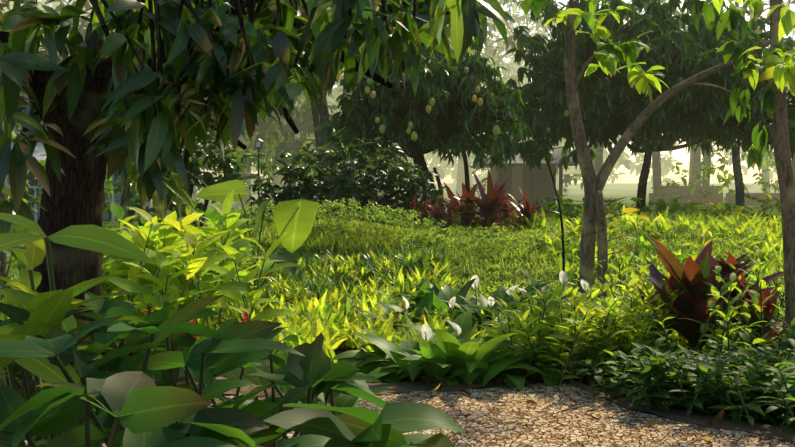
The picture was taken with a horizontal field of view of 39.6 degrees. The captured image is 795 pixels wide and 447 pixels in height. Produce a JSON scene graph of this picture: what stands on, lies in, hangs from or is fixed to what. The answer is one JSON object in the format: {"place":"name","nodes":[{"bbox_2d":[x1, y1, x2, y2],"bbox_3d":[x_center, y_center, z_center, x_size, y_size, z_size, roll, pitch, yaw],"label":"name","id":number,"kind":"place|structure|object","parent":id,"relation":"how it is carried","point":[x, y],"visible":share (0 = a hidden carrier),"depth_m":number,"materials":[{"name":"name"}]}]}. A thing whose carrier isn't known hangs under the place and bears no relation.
{"place":"outdoors","nodes":[
{"label":"outdoors","id":0,"kind":"place"},
{"bbox_2d":[11,137,107,162],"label":"house roof","id":1,"kind":"structure","parent":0,"point":[39,148],"depth_m":25.14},
{"bbox_2d":[24,170,106,194],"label":"house windows","id":2,"kind":"structure","parent":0,"point":[32,179],"depth_m":24.66,"materials":[{"name":"grey glass"}]},
{"bbox_2d":[7,163,150,219],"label":"house walls","id":3,"kind":"structure","parent":0,"point":[117,198],"depth_m":24.74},
{"bbox_2d":[0,383,794,446],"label":"gravel path","id":4,"kind":"structure","parent":0,"point":[502,416],"depth_m":4.83,"materials":[{"name":"beige gravel"}]},
{"bbox_2d":[0,213,473,446],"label":"foliage","id":5,"kind":"object","parent":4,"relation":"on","point":[39,331],"depth_m":1.97,"materials":[{"name":"green plant"}]},
{"bbox_2d":[0,0,515,446],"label":"tree","id":6,"kind":"object","parent":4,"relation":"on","point":[226,88],"depth_m":2.84,"materials":[{"name":"green plant"}]},
{"bbox_2d":[224,375,794,442],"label":"edging","id":7,"kind":"object","parent":4,"relation":"on","point":[772,431],"visible":0.25,"depth_m":5.20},
{"bbox_2d":[0,183,794,427],"bbox_3d":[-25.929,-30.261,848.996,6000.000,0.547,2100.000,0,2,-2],"label":"terrain","id":8,"kind":"structure","parent":0,"point":[617,190],"depth_m":10.78,"materials":[{"name":"green plant"}]},
{"bbox_2d":[7,186,113,222],"bbox_3d":[-8.249,-0.410,23.489,4.403,0.780,0.050,0,2,-2],"label":"house railing","id":9,"kind":"object","parent":8,"relation":"on","point":[35,196],"visible":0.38,"depth_m":23.50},
{"bbox_2d":[0,119,130,285],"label":"tree trunks","id":10,"kind":"object","parent":8,"relation":"on","point":[3,269],"visible":0.17,"depth_m":9.77,"materials":[{"name":"grey plant"}]},
{"bbox_2d":[0,194,298,353],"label":"plant stems","id":11,"kind":"object","parent":8,"relation":"on","point":[244,296],"visible":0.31,"depth_m":7.47,"materials":[{"name":"green plant"}]},
{"bbox_2d":[103,127,273,232],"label":"big shrub leaves","id":12,"kind":"object","parent":8,"relation":"on","point":[229,167],"visible":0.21,"depth_m":14.90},
{"bbox_2d":[185,180,215,227],"bbox_3d":[-2.744,-0.215,15.356,0.428,0.777,0.080,0,2,-2],"label":"trunk","id":13,"kind":"object","parent":8,"relation":"on","point":[206,202],"visible":0.29,"depth_m":15.33,"materials":[{"name":"brown plant"}]},
{"bbox_2d":[145,271,271,338],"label":"red flowers","id":14,"kind":"object","parent":8,"relation":"on","point":[244,316],"visible":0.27,"depth_m":6.71,"materials":[{"name":"red plant"}]},
{"bbox_2d":[152,280,268,349],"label":"ginger flower stalks","id":15,"kind":"object","parent":8,"relation":"on","point":[267,297],"visible":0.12,"depth_m":8.12,"materials":[{"name":"green plant"}]},
{"bbox_2d":[0,179,462,354],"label":"leafy shrubs","id":16,"kind":"object","parent":8,"relation":"on","point":[294,224],"visible":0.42,"depth_m":7.51,"materials":[{"name":"green plant"}]},
{"bbox_2d":[0,188,472,313],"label":"green plants","id":17,"kind":"object","parent":8,"relation":"on","point":[367,263],"visible":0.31,"depth_m":9.81,"materials":[{"name":"green plant"}]},
{"bbox_2d":[241,137,264,197],"bbox_3d":[-2.791,-0.880,21.337,0.457,1.597,0.192,0,2,-2],"label":"garden lamp post","id":18,"kind":"object","parent":8,"relation":"on","point":[258,148],"depth_m":21.31,"materials":[{"name":"black metal"}]},
{"bbox_2d":[245,137,449,229],"bbox_3d":[-0.604,-0.389,13.700,2.675,1.411,2.521,0,2,-2],"label":"bush","id":19,"kind":"object","parent":8,"relation":"on","point":[364,189],"visible":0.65,"depth_m":13.64,"materials":[{"name":"green plant"}]},
{"bbox_2d":[2,217,784,303],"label":"plants","id":20,"kind":"object","parent":8,"relation":"on","point":[376,239],"depth_m":11.28,"materials":[{"name":"green plant"}]},
{"bbox_2d":[7,122,781,222],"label":"trees","id":21,"kind":"object","parent":8,"relation":"on","point":[720,208],"visible":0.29,"depth_m":24.48,"materials":[{"name":"green plant"}]},
{"bbox_2d":[10,213,780,286],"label":"grass","id":22,"kind":"structure","parent":8,"relation":"on","point":[638,233],"depth_m":11.42,"materials":[{"name":"green plant"}]},
{"bbox_2d":[0,0,794,202],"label":"trees","id":23,"kind":"object","parent":8,"relation":"on","point":[627,163],"depth_m":70.79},
{"bbox_2d":[0,0,794,208],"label":"trees","id":24,"kind":"object","parent":8,"relation":"on","point":[305,126],"depth_m":28.94,"materials":[{"name":"green plant"}]},
{"bbox_2d":[232,198,579,257],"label":"plants","id":25,"kind":"object","parent":8,"relation":"on","point":[429,224],"visible":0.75,"depth_m":11.42,"materials":[{"name":"green plant"}]},
{"bbox_2d":[24,309,794,440],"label":"fallen leaves","id":26,"kind":"object","parent":8,"relation":"on","point":[717,417],"visible":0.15,"depth_m":5.44,"materials":[{"name":"brown plant"}]},
{"bbox_2d":[315,26,533,208],"bbox_3d":[0.397,-1.624,17.902,3.444,3.356,3.405,0,2,-2],"label":"mango tree","id":27,"kind":"object","parent":8,"relation":"on","point":[456,143],"depth_m":17.04,"materials":[{"name":"green plant"}]},
{"bbox_2d":[365,51,499,141],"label":"mangoes","id":28,"kind":"object","parent":27,"relation":"attached to","point":[431,102],"visible":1,"depth_m":16.11,"materials":[{"name":"green food"}]},
{"bbox_2d":[331,266,592,390],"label":"green plants","id":29,"kind":"object","parent":8,"relation":"on","point":[464,358],"visible":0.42,"depth_m":5.93,"materials":[{"name":"green plant"}]},
{"bbox_2d":[402,270,616,341],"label":"peace lily flowers","id":30,"kind":"object","parent":29,"relation":"on","point":[426,331],"visible":0.65,"depth_m":7.51,"materials":[{"name":"white plant"}]},
{"bbox_2d":[384,169,556,229],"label":"red-leaved plants","id":31,"kind":"object","parent":8,"relation":"on","point":[492,204],"visible":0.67,"depth_m":12.95,"materials":[{"name":"red plant"}]},
{"bbox_2d":[190,0,769,207],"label":"trees","id":32,"kind":"object","parent":8,"relation":"on","point":[656,165],"depth_m":31.07,"materials":[{"name":"green plant"}]},
{"bbox_2d":[276,292,732,362],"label":"variegated plants","id":33,"kind":"object","parent":8,"relation":"on","point":[386,330],"visible":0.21,"depth_m":6.97,"materials":[{"name":"green plant"}]},
{"bbox_2d":[490,166,555,206],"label":"hut walls","id":34,"kind":"structure","parent":8,"relation":"on","point":[520,174],"depth_m":26.97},
{"bbox_2d":[472,148,574,167],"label":"roof","id":35,"kind":"structure","parent":34,"relation":"on","point":[556,157],"depth_m":26.84,"materials":[{"name":"grey"}]},
{"bbox_2d":[499,160,562,209],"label":"hut openings","id":36,"kind":"object","parent":34,"relation":"in","point":[540,178],"visible":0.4,"depth_m":26.93,"materials":[{"name":"grey"}]},
{"bbox_2d":[542,154,564,270],"bbox_3d":[1.275,0.074,8.984,0.200,1.280,0.022,0,2,-2],"label":"bare sapling","id":37,"kind":"object","parent":8,"relation":"on","point":[563,247],"visible":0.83,"depth_m":8.97,"materials":[{"name":"brown plant"}]},
{"bbox_2d":[405,248,794,426],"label":"bed plant stems","id":38,"kind":"object","parent":8,"relation":"on","point":[690,406],"visible":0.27,"depth_m":5.81,"materials":[{"name":"green plant"}]},
{"bbox_2d":[481,239,794,382],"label":"leafy shrubs","id":39,"kind":"object","parent":8,"relation":"on","point":[584,327],"visible":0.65,"depth_m":6.01,"materials":[{"name":"green plant"}]},
{"bbox_2d":[482,0,794,213],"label":"mango tree","id":40,"kind":"object","parent":8,"relation":"on","point":[660,21],"depth_m":20.56,"materials":[{"name":"green plant"}]},
{"bbox_2d":[546,16,727,132],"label":"mangoes","id":41,"kind":"object","parent":40,"relation":"attached to","point":[566,113],"visible":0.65,"depth_m":19.95,"materials":[{"name":"green food"}]},
{"bbox_2d":[503,204,784,302],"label":"shrubs","id":42,"kind":"object","parent":8,"relation":"on","point":[772,228],"visible":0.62,"depth_m":11.97,"materials":[{"name":"green plant"}]},
{"bbox_2d":[522,0,794,300],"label":"young tree","id":43,"kind":"object","parent":8,"relation":"on","point":[594,217],"depth_m":7.93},
{"bbox_2d":[575,328,794,431],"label":"ground cover plants","id":44,"kind":"object","parent":8,"relation":"on","point":[766,386],"visible":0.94,"depth_m":5.07,"materials":[{"name":"green plant"}]},
{"bbox_2d":[615,231,785,352],"bbox_3d":[1.852,0.398,6.469,0.964,0.722,0.864,0,2,-12],"label":"red-leaved plant","id":45,"kind":"object","parent":8,"relation":"on","point":[692,299],"visible":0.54,"depth_m":6.28,"materials":[{"name":"red plant"}]},
{"bbox_2d":[649,186,779,207],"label":"brick garden wall","id":46,"kind":"structure","parent":8,"relation":"on","point":[715,198],"depth_m":30.31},
{"bbox_2d":[691,0,794,351],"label":"corner tree","id":47,"kind":"object","parent":8,"relation":"on","point":[771,68],"depth_m":5.94,"materials":[{"name":"green plant"}]},
{"bbox_2d":[5,0,794,182],"label":"sky","id":48,"kind":"structure","parent":0,"point":[680,155],"materials":[{"name":"white"}]},
{"bbox_2d":[240,96,744,210],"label":"tree trunks","id":49,"kind":"object","parent":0,"point":[737,173],"visible":0.08,"depth_m":20.70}
]}

